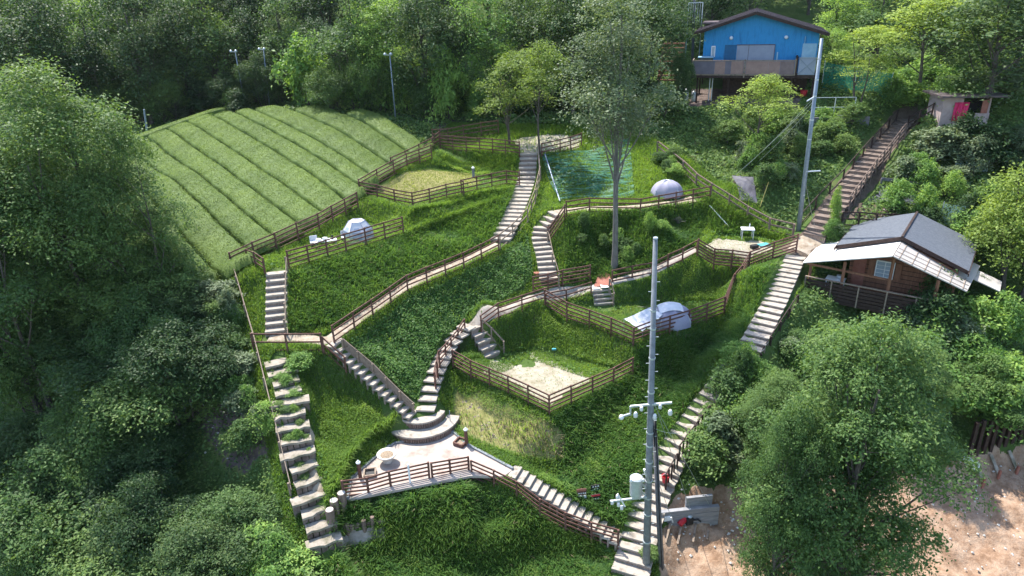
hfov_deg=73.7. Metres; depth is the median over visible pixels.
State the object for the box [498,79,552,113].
shrub
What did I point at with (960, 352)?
shrub
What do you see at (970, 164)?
net fence
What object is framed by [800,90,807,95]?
drum
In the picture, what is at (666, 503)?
guy wire
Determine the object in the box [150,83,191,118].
shrub
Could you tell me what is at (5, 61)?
forest tree
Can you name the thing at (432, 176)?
dry grass
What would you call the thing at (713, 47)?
window
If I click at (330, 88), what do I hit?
shrub
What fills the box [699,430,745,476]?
shrub
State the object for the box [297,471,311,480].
shrub
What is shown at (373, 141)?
tea hedge
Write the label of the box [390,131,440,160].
rail fence
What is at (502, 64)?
light tree
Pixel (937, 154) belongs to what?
shrub
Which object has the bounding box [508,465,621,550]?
staircase
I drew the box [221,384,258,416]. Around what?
shrub
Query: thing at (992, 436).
rail fence
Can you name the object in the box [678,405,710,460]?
rail fence
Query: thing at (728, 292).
rail fence
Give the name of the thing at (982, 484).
stake
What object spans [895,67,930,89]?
shrub
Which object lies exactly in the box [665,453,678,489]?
rail fence
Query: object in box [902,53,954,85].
shrub
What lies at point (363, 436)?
tall grass
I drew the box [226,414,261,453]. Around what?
shrub
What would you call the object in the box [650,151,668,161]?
shrub
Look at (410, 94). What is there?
shrub
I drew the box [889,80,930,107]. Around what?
shrub
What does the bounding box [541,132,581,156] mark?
rail fence
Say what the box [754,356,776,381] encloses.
shrub
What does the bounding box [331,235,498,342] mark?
rail fence
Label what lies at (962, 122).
shrub
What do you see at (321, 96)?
shrub
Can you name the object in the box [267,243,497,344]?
path
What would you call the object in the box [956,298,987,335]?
shrub
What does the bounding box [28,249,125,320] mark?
shrub
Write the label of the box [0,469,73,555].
shrub
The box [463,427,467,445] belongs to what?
bollard light
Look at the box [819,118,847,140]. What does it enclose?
shrub
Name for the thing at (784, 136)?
guy wire
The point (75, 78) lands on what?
shrub
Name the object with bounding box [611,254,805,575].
staircase
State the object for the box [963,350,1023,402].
shrub
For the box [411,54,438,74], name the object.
shrub
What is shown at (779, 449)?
broadleaf tree
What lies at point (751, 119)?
shrub
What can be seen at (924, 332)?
shrub
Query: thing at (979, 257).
shrub
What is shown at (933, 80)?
shrub
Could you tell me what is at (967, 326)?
shrub
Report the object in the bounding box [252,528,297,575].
shrub
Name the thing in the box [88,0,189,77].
forest tree
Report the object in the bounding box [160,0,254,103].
forest tree
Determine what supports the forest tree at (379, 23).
on the ground at (990, 554)
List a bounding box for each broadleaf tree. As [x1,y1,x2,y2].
[0,47,190,330]
[0,99,98,289]
[0,155,92,414]
[41,112,213,301]
[727,367,821,482]
[727,386,846,575]
[730,306,999,575]
[878,342,968,426]
[898,0,1023,110]
[958,157,1023,305]
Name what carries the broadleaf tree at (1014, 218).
on the ground at (990, 554)
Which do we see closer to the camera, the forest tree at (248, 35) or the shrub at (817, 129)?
the shrub at (817, 129)
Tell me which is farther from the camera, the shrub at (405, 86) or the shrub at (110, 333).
the shrub at (405, 86)
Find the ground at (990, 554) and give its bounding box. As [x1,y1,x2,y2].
[0,0,1023,575]
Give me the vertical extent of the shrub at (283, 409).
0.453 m
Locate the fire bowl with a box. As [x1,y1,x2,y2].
[376,447,396,464]
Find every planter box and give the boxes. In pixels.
[363,467,376,478]
[453,436,464,447]
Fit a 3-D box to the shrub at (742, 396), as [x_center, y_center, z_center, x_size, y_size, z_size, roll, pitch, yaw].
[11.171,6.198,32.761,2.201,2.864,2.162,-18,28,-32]
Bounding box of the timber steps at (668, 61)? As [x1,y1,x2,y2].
[656,43,684,96]
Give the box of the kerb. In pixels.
[346,430,513,499]
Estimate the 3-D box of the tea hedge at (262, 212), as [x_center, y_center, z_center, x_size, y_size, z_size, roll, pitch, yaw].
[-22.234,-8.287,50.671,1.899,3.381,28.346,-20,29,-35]
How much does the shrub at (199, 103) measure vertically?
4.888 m
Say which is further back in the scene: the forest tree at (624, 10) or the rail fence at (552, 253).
the forest tree at (624, 10)
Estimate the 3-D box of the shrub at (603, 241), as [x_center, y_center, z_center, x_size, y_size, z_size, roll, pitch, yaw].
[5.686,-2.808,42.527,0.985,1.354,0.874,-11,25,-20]
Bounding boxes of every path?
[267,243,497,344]
[305,428,322,491]
[342,527,384,548]
[466,248,695,336]
[554,196,695,213]
[779,104,923,257]
[788,235,827,255]
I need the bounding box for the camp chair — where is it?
[309,235,318,247]
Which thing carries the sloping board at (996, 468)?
on the ground at (990, 554)
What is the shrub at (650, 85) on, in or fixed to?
on the ground at (990, 554)
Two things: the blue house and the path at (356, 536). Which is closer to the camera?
the path at (356, 536)
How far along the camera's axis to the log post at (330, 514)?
28.69 m
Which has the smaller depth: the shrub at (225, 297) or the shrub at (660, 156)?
the shrub at (225, 297)
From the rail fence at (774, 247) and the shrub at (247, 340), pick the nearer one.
the shrub at (247, 340)
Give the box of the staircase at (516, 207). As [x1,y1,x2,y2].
[491,153,537,244]
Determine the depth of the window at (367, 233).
41.76 m
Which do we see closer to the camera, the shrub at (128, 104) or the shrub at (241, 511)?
the shrub at (241, 511)
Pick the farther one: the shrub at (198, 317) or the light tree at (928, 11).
the light tree at (928, 11)
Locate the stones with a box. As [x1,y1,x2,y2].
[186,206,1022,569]
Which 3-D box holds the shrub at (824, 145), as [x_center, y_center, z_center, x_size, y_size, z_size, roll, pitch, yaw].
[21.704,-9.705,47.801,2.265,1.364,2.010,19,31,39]
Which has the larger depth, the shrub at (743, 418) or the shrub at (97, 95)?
the shrub at (97, 95)
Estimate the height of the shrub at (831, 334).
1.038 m
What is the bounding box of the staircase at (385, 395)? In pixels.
[327,338,416,421]
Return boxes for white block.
[664,516,670,521]
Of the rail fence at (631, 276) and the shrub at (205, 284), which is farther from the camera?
the rail fence at (631, 276)
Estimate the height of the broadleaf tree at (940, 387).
4.737 m
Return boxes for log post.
[325,507,335,530]
[329,497,339,520]
[337,490,347,511]
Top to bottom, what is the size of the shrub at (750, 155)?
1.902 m
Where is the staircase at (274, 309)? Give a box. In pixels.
[265,270,287,337]
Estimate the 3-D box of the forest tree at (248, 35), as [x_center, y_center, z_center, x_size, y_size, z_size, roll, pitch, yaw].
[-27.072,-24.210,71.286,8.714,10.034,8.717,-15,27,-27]
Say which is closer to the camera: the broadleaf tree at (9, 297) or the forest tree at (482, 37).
the broadleaf tree at (9, 297)
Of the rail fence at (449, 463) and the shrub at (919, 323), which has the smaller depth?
the rail fence at (449, 463)
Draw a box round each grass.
[224,121,816,575]
[281,146,788,575]
[321,409,401,503]
[364,479,605,575]
[380,170,478,200]
[405,194,501,236]
[406,184,512,215]
[441,149,515,171]
[714,199,787,240]
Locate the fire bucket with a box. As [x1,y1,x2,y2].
[661,473,668,485]
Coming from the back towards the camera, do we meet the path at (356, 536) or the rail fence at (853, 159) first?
the rail fence at (853, 159)
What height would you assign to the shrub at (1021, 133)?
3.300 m
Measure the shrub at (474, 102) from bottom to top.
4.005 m
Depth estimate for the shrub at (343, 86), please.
59.97 m
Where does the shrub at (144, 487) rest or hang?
on the ground at (990, 554)
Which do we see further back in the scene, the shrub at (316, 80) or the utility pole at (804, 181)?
the shrub at (316, 80)
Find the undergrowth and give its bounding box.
[0,24,1023,575]
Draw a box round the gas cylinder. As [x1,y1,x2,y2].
[691,90,695,101]
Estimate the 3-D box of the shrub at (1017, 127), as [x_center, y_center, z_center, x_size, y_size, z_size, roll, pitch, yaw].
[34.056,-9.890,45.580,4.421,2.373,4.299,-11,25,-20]
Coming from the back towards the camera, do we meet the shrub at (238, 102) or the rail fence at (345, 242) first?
the shrub at (238, 102)
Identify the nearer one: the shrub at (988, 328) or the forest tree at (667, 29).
the shrub at (988, 328)
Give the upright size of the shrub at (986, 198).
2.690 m
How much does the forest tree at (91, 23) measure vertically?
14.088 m
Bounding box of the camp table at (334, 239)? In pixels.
[313,238,336,245]
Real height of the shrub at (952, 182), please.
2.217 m
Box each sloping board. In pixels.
[989,454,998,473]
[1007,450,1016,469]
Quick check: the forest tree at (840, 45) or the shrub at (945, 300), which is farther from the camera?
the forest tree at (840, 45)
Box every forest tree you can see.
[0,0,90,65]
[0,0,109,133]
[0,15,58,143]
[12,0,98,50]
[38,0,145,104]
[54,0,147,63]
[81,0,162,60]
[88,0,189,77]
[93,0,188,124]
[116,0,222,113]
[141,0,232,47]
[153,0,248,82]
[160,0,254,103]
[206,0,293,61]
[209,5,282,102]
[219,2,296,53]
[244,0,318,99]
[279,0,340,36]
[279,16,343,75]
[290,0,360,65]
[294,0,391,104]
[336,0,410,51]
[344,0,417,86]
[363,0,467,109]
[397,0,464,52]
[412,5,497,100]
[445,0,529,84]
[480,0,583,110]
[484,0,558,49]
[515,0,622,114]
[539,0,587,39]
[566,0,657,105]
[600,0,643,24]
[602,0,705,95]
[648,0,699,36]
[653,0,708,78]
[673,0,763,46]
[744,0,804,10]
[806,0,810,14]
[810,0,872,55]
[817,27,861,77]
[823,0,944,60]
[887,0,1019,62]
[964,0,1023,67]
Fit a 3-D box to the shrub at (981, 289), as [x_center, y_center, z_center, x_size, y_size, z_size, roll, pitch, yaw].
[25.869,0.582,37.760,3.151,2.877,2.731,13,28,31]
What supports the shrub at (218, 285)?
on the ground at (990, 554)
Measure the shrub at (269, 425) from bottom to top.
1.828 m
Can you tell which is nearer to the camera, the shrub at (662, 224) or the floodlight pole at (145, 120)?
the shrub at (662, 224)
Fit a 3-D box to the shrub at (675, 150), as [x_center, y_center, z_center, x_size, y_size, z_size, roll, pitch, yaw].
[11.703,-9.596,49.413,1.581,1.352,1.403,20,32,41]
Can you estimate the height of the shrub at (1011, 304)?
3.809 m
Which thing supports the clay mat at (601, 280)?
on the white paver
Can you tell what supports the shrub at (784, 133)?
on the ground at (990, 554)
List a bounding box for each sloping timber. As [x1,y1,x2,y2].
[665,523,671,542]
[676,526,681,544]
[692,523,696,541]
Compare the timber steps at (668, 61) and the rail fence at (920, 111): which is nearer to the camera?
the rail fence at (920, 111)
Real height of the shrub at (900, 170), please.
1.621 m
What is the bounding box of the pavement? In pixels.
[349,433,511,500]
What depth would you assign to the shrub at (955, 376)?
32.94 m
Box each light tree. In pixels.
[471,49,567,145]
[505,39,570,154]
[706,73,809,141]
[823,24,904,103]
[839,0,1016,107]
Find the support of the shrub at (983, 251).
on the ground at (990, 554)
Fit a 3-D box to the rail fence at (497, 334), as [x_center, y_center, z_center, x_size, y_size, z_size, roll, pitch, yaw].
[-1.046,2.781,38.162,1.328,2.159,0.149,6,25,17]
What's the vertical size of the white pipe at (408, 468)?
1.000 m
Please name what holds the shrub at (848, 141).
on the ground at (990, 554)
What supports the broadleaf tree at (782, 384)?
on the ground at (990, 554)
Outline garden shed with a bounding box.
[922,90,1010,128]
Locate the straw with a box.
[229,124,770,575]
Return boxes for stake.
[345,523,349,535]
[361,519,366,532]
[370,516,374,528]
[980,477,986,488]
[996,470,1001,479]
[1015,466,1019,474]
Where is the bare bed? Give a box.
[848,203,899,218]
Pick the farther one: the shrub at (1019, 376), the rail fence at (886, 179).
the rail fence at (886, 179)
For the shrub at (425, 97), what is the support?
on the ground at (990, 554)
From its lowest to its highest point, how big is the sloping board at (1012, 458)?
0.789 m
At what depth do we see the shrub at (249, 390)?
32.18 m
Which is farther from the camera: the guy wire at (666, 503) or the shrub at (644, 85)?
the shrub at (644, 85)
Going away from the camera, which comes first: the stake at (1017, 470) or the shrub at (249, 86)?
the stake at (1017, 470)
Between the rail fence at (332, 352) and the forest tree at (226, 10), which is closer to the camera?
the rail fence at (332, 352)
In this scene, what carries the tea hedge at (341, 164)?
on the ground at (990, 554)
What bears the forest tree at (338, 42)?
on the ground at (990, 554)
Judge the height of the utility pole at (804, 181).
11.763 m
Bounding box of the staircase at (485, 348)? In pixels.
[471,325,499,358]
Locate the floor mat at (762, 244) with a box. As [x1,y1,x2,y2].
[758,242,769,246]
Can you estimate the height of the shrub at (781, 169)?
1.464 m
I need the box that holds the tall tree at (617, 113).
[535,0,692,271]
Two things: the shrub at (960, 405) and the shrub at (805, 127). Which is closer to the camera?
the shrub at (960, 405)
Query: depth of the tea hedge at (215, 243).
41.72 m
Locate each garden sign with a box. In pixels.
[577,488,585,497]
[591,484,599,492]
[591,494,599,500]
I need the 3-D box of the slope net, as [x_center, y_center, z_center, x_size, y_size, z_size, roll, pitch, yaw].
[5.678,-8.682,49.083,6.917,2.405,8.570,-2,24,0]
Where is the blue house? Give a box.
[692,8,830,102]
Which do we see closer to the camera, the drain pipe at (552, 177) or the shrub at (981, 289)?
the shrub at (981, 289)
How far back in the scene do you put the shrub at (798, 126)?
49.56 m
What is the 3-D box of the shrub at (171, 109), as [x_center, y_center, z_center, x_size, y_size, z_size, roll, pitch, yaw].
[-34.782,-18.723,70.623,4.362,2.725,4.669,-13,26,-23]
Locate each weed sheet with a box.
[732,176,756,202]
[868,190,918,203]
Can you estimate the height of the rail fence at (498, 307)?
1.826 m
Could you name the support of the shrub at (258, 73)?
on the ground at (990, 554)
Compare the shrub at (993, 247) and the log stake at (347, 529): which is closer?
the log stake at (347, 529)
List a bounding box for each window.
[352,228,361,239]
[365,226,371,237]
[711,46,715,56]
[874,260,895,278]
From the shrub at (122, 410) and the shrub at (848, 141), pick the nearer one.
the shrub at (122, 410)
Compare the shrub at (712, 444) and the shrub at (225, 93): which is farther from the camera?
the shrub at (225, 93)
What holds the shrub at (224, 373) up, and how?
on the ground at (990, 554)
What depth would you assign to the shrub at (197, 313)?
36.34 m
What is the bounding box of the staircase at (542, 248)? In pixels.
[531,210,560,282]
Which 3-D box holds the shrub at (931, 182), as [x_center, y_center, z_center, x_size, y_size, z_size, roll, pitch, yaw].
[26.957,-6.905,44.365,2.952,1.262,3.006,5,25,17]
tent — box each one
[343,218,374,243]
[616,302,691,337]
[650,179,682,198]
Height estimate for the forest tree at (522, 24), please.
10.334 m
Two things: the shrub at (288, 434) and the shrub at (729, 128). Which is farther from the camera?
the shrub at (729, 128)
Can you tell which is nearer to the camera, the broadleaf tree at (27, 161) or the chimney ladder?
the broadleaf tree at (27, 161)
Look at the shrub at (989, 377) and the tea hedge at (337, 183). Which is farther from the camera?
the tea hedge at (337, 183)
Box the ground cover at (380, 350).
[251,142,804,568]
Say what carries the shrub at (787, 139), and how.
on the ground at (990, 554)
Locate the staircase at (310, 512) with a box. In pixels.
[264,358,342,555]
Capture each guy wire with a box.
[652,465,673,522]
[654,402,690,508]
[655,407,709,505]
[734,103,811,175]
[756,108,810,163]
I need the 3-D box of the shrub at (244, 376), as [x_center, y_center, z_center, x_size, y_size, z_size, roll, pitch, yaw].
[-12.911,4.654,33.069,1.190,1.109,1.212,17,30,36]
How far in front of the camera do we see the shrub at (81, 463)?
31.71 m
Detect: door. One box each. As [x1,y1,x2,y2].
[724,45,736,64]
[801,43,816,56]
[849,259,866,288]
[980,100,989,112]
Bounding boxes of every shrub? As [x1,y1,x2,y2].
[0,238,75,320]
[0,293,69,392]
[0,312,55,418]
[0,326,60,398]
[0,406,68,500]
[0,431,131,571]
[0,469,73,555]
[0,510,67,575]
[0,510,92,575]
[13,52,91,122]
[17,293,144,370]
[18,457,187,566]
[27,482,185,575]
[28,86,98,130]
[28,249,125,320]
[29,363,140,484]
[30,386,191,462]
[31,329,111,400]
[34,396,131,481]
[40,323,188,419]
[40,447,187,536]
[48,50,92,118]
[51,420,133,511]
[52,410,161,497]
[53,276,121,339]
[59,87,98,127]
[66,76,149,125]
[68,245,220,329]
[72,485,235,575]
[75,70,131,124]
[77,513,179,575]
[78,337,231,445]
[81,46,124,118]
[82,283,200,369]
[82,463,211,568]
[94,413,206,480]
[97,67,150,122]
[102,313,244,426]
[111,222,196,292]
[115,311,210,390]
[116,74,153,122]
[118,275,215,322]
[131,63,196,127]
[142,510,258,575]
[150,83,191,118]
[160,484,286,575]
[161,96,195,119]
[164,344,242,419]
[181,75,218,114]
[184,300,214,322]
[187,316,209,339]
[192,278,215,298]
[197,299,241,323]
[198,72,250,109]
[205,278,245,301]
[205,328,224,344]
[209,332,256,353]
[213,426,253,456]
[214,377,254,414]
[215,284,241,318]
[215,313,233,326]
[220,84,241,103]
[220,375,241,408]
[221,322,244,336]
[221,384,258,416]
[224,87,255,111]
[224,349,260,376]
[226,303,245,323]
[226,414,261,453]
[231,48,281,107]
[231,518,288,575]
[233,84,259,102]
[235,382,260,412]
[236,374,255,385]
[237,70,262,101]
[241,395,260,415]
[245,398,280,443]
[248,405,272,437]
[250,559,300,575]
[251,525,296,563]
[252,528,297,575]
[252,540,325,575]
[258,67,297,104]
[266,378,274,385]
[269,29,335,106]
[271,400,283,407]
[272,371,291,379]
[275,405,295,413]
[278,374,293,387]
[282,431,293,441]
[283,349,317,374]
[285,388,302,397]
[286,563,331,575]
[290,402,299,413]
[290,428,303,440]
[293,461,305,466]
[295,418,304,425]
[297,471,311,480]
[302,58,362,111]
[312,73,335,107]
[316,63,374,109]
[326,61,385,109]
[340,58,384,110]
[344,41,399,112]
[366,73,404,113]
[371,63,428,109]
[375,62,417,113]
[395,64,425,113]
[404,74,441,111]
[410,77,440,115]
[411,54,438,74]
[422,43,470,123]
[440,91,468,115]
[444,90,467,117]
[457,72,477,115]
[466,80,487,121]
[476,65,513,117]
[496,63,534,93]
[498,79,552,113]
[515,77,547,109]
[543,84,569,110]
[549,69,575,111]
[570,67,601,108]
[575,232,589,243]
[576,211,590,230]
[598,233,610,250]
[607,227,626,247]
[611,235,634,250]
[618,245,635,262]
[620,74,650,114]
[628,78,662,111]
[629,241,640,254]
[630,242,642,254]
[638,545,659,561]
[643,83,687,117]
[643,210,657,232]
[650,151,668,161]
[654,219,672,230]
[660,158,673,171]
[663,163,689,176]
[665,154,676,163]
[666,146,682,160]
[670,48,696,111]
[678,425,740,484]
[694,399,731,433]
[694,416,718,457]
[699,405,753,466]
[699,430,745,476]
[704,364,754,406]
[710,119,748,142]
[713,396,753,449]
[714,338,757,368]
[715,395,739,406]
[722,345,764,387]
[725,397,739,407]
[728,345,756,385]
[729,396,772,443]
[731,450,760,485]
[733,140,756,160]
[733,392,752,448]
[734,340,758,381]
[735,131,779,165]
[735,143,762,166]
[735,353,769,390]
[735,398,758,438]
[739,105,767,134]
[749,161,785,189]
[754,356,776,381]
[755,134,786,164]
[761,107,787,134]
[772,158,787,166]
[773,162,790,182]
[774,109,809,132]
[775,161,801,181]
[777,130,800,146]
[778,336,804,360]
[778,336,815,358]
[781,141,816,154]
[782,127,799,150]
[784,344,816,370]
[785,120,813,134]
[785,328,810,345]
[789,112,807,133]
[789,132,811,161]
[807,132,836,144]
[808,106,840,126]
[811,139,839,155]
[812,121,835,140]
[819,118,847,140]
[821,221,843,242]
[822,218,845,232]
[822,329,839,344]
[825,116,845,131]
[827,183,843,220]
[828,227,843,241]
[829,224,844,241]
[831,132,860,155]
[835,313,901,354]
[837,101,870,123]
[872,77,914,105]
[875,176,918,211]
[876,68,906,92]
[883,154,921,182]
[888,79,928,105]
[888,294,946,348]
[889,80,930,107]
[889,327,952,380]
[891,165,912,176]
[892,286,968,348]
[894,302,964,363]
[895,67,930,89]
[895,314,968,351]
[899,151,940,182]
[900,263,964,315]
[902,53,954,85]
[902,175,945,194]
[903,124,968,165]
[906,157,942,187]
[906,181,943,214]
[910,206,952,226]
[912,129,963,155]
[922,82,978,106]
[923,72,952,88]
[924,74,948,103]
[926,75,989,95]
[927,361,980,414]
[929,371,983,416]
[931,66,957,85]
[931,167,957,188]
[933,169,967,201]
[936,307,957,345]
[938,80,981,92]
[942,164,974,184]
[943,307,992,343]
[945,108,981,154]
[945,352,1023,425]
[946,207,1002,236]
[946,295,999,340]
[946,331,993,373]
[946,371,1016,429]
[947,61,974,75]
[950,191,986,222]
[952,70,978,90]
[952,308,998,355]
[954,273,1007,307]
[955,116,999,159]
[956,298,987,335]
[956,368,1015,412]
[956,389,1023,442]
[957,291,1015,347]
[959,133,999,174]
[961,345,1014,411]
[963,305,1002,349]
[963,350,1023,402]
[968,122,1023,165]
[969,330,1005,354]
[970,237,985,263]
[971,238,993,261]
[972,180,1012,207]
[972,227,998,258]
[972,392,1023,428]
[973,246,993,265]
[974,183,1005,220]
[979,56,1012,90]
[982,353,1023,415]
[983,66,1023,96]
[988,285,1023,351]
[1001,128,1023,171]
[1002,124,1023,152]
[1003,156,1023,180]
[1005,348,1023,364]
[1013,139,1023,157]
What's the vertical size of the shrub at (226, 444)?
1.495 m
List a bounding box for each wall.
[343,519,384,532]
[661,494,719,525]
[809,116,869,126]
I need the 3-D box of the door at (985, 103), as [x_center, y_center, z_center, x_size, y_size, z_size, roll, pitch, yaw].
[32.350,-12.416,46.698,0.400,0.900,0.060,1,24,7]
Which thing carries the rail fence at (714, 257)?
on the ground at (990, 554)
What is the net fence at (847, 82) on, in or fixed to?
on the ground at (990, 554)
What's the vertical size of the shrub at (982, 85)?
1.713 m
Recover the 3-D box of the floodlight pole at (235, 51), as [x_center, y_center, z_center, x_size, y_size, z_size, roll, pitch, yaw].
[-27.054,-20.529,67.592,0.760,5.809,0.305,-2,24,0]
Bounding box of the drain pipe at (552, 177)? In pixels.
[544,154,560,200]
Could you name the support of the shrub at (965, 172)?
on the ground at (990, 554)
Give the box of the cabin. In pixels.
[803,211,1001,325]
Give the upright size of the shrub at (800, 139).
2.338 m
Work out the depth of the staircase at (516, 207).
46.57 m
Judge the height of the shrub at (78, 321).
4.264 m
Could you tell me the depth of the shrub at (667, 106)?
53.24 m
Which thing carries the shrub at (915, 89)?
on the ground at (990, 554)
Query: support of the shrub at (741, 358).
on the ground at (990, 554)
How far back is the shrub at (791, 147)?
48.08 m
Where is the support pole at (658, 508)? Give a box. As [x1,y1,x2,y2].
[653,421,663,570]
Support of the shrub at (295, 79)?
on the ground at (990, 554)
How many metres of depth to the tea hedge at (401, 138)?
55.15 m
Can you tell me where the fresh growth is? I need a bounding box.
[274,148,742,575]
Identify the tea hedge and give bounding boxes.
[98,195,190,283]
[114,186,219,290]
[121,158,258,280]
[128,107,226,141]
[138,141,279,257]
[148,129,303,241]
[169,122,325,229]
[189,113,351,218]
[215,111,366,202]
[236,108,379,190]
[256,105,400,181]
[295,104,421,166]
[346,108,433,156]
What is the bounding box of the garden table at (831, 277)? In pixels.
[825,275,845,288]
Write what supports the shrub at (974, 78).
on the ground at (990, 554)
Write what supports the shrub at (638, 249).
on the ground at (990, 554)
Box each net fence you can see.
[822,63,893,96]
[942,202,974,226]
[955,153,989,171]
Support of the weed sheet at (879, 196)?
on the ground at (990, 554)
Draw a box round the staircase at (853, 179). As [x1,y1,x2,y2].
[803,119,916,243]
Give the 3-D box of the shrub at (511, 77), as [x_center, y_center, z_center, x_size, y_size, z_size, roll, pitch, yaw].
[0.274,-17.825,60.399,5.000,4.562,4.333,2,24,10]
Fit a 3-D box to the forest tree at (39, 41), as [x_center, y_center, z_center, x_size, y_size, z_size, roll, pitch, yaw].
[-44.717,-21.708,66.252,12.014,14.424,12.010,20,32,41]
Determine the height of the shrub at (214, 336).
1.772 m
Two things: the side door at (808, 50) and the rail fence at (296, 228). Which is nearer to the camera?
the rail fence at (296, 228)
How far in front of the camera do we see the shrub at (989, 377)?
33.05 m
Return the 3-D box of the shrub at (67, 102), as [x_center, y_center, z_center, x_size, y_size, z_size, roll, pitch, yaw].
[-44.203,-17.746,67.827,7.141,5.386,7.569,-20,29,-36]
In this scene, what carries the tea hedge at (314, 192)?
on the ground at (990, 554)
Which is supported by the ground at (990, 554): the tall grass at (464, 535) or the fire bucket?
the tall grass at (464, 535)
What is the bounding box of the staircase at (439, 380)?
[416,323,475,411]
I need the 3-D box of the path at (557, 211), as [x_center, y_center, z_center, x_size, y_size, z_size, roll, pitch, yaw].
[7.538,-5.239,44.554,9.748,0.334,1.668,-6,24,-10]
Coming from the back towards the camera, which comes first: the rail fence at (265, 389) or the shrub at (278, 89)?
the shrub at (278, 89)
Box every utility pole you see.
[610,237,672,568]
[691,0,695,61]
[796,38,823,231]
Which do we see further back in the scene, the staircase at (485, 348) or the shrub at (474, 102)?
the shrub at (474, 102)
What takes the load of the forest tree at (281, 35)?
on the ground at (990, 554)
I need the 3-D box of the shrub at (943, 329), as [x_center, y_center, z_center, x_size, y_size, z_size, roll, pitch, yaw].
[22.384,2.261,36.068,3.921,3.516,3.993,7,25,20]
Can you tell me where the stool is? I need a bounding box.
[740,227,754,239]
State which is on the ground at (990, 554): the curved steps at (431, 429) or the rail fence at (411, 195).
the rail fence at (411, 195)
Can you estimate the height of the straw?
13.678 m
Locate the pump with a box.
[677,515,700,526]
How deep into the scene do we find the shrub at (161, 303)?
35.71 m
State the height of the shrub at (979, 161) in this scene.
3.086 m
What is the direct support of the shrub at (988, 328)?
on the ground at (990, 554)
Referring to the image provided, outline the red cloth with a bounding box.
[951,102,969,121]
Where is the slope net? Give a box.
[542,138,634,199]
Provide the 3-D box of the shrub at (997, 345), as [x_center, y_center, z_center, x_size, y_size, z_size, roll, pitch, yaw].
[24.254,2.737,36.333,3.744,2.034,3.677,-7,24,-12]
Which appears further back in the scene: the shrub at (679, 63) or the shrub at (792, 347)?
the shrub at (679, 63)
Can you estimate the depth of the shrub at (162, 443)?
32.25 m
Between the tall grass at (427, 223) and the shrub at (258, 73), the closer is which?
the tall grass at (427, 223)
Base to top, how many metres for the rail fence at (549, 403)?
1.842 m
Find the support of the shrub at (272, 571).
on the ground at (990, 554)
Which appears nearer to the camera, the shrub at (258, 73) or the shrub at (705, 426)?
the shrub at (705, 426)
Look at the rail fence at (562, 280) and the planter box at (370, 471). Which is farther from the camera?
the rail fence at (562, 280)
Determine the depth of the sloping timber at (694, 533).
30.51 m
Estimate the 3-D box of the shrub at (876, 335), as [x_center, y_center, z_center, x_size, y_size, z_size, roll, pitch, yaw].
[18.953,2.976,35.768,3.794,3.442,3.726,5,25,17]
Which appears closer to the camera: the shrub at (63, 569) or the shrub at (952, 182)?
the shrub at (63, 569)
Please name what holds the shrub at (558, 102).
on the ground at (990, 554)
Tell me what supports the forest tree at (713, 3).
on the ground at (990, 554)
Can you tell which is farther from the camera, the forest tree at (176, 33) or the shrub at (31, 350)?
the forest tree at (176, 33)
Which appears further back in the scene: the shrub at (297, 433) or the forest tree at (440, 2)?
the forest tree at (440, 2)
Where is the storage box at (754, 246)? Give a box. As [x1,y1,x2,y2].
[750,244,758,249]
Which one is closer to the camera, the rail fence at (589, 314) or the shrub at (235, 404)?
the shrub at (235, 404)
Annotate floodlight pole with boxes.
[143,109,147,130]
[229,50,243,95]
[258,48,269,104]
[383,52,395,119]
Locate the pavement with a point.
(444, 448)
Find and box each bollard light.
[356,460,362,477]
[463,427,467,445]
[472,166,474,176]
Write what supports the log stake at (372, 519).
on the ground at (990, 554)
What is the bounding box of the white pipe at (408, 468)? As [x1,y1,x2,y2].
[407,464,410,482]
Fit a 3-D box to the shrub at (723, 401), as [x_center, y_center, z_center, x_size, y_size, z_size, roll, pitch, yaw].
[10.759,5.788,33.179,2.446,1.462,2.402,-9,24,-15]
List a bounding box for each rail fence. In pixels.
[228,192,358,258]
[229,259,291,497]
[244,249,265,275]
[250,333,322,352]
[283,257,288,335]
[285,216,403,268]
[321,336,346,372]
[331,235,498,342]
[340,461,429,502]
[341,338,414,412]
[358,144,431,184]
[358,180,463,205]
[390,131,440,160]
[430,456,469,478]
[431,120,498,143]
[433,319,465,388]
[439,134,519,156]
[451,349,633,415]
[460,170,519,193]
[470,460,618,549]
[479,287,545,331]
[482,319,504,352]
[498,145,540,249]
[532,264,590,290]
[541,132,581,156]
[544,289,634,345]
[545,282,591,304]
[547,204,564,241]
[547,231,559,287]
[565,186,711,217]
[608,278,614,306]
[611,255,667,281]
[632,296,725,346]
[656,141,795,237]
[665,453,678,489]
[667,240,697,268]
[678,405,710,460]
[696,238,750,270]
[723,254,748,306]
[748,233,798,264]
[760,295,799,358]
[802,109,898,221]
[841,211,902,225]
[847,123,907,213]
[879,177,955,195]
[907,103,934,128]
[968,412,1023,456]
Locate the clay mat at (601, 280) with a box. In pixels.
[594,273,610,286]
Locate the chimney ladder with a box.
[685,2,702,54]
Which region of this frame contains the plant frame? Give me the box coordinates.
[815,97,856,115]
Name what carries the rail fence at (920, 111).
on the ground at (990, 554)
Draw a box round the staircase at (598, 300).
[592,289,612,305]
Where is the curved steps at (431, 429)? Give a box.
[391,410,459,443]

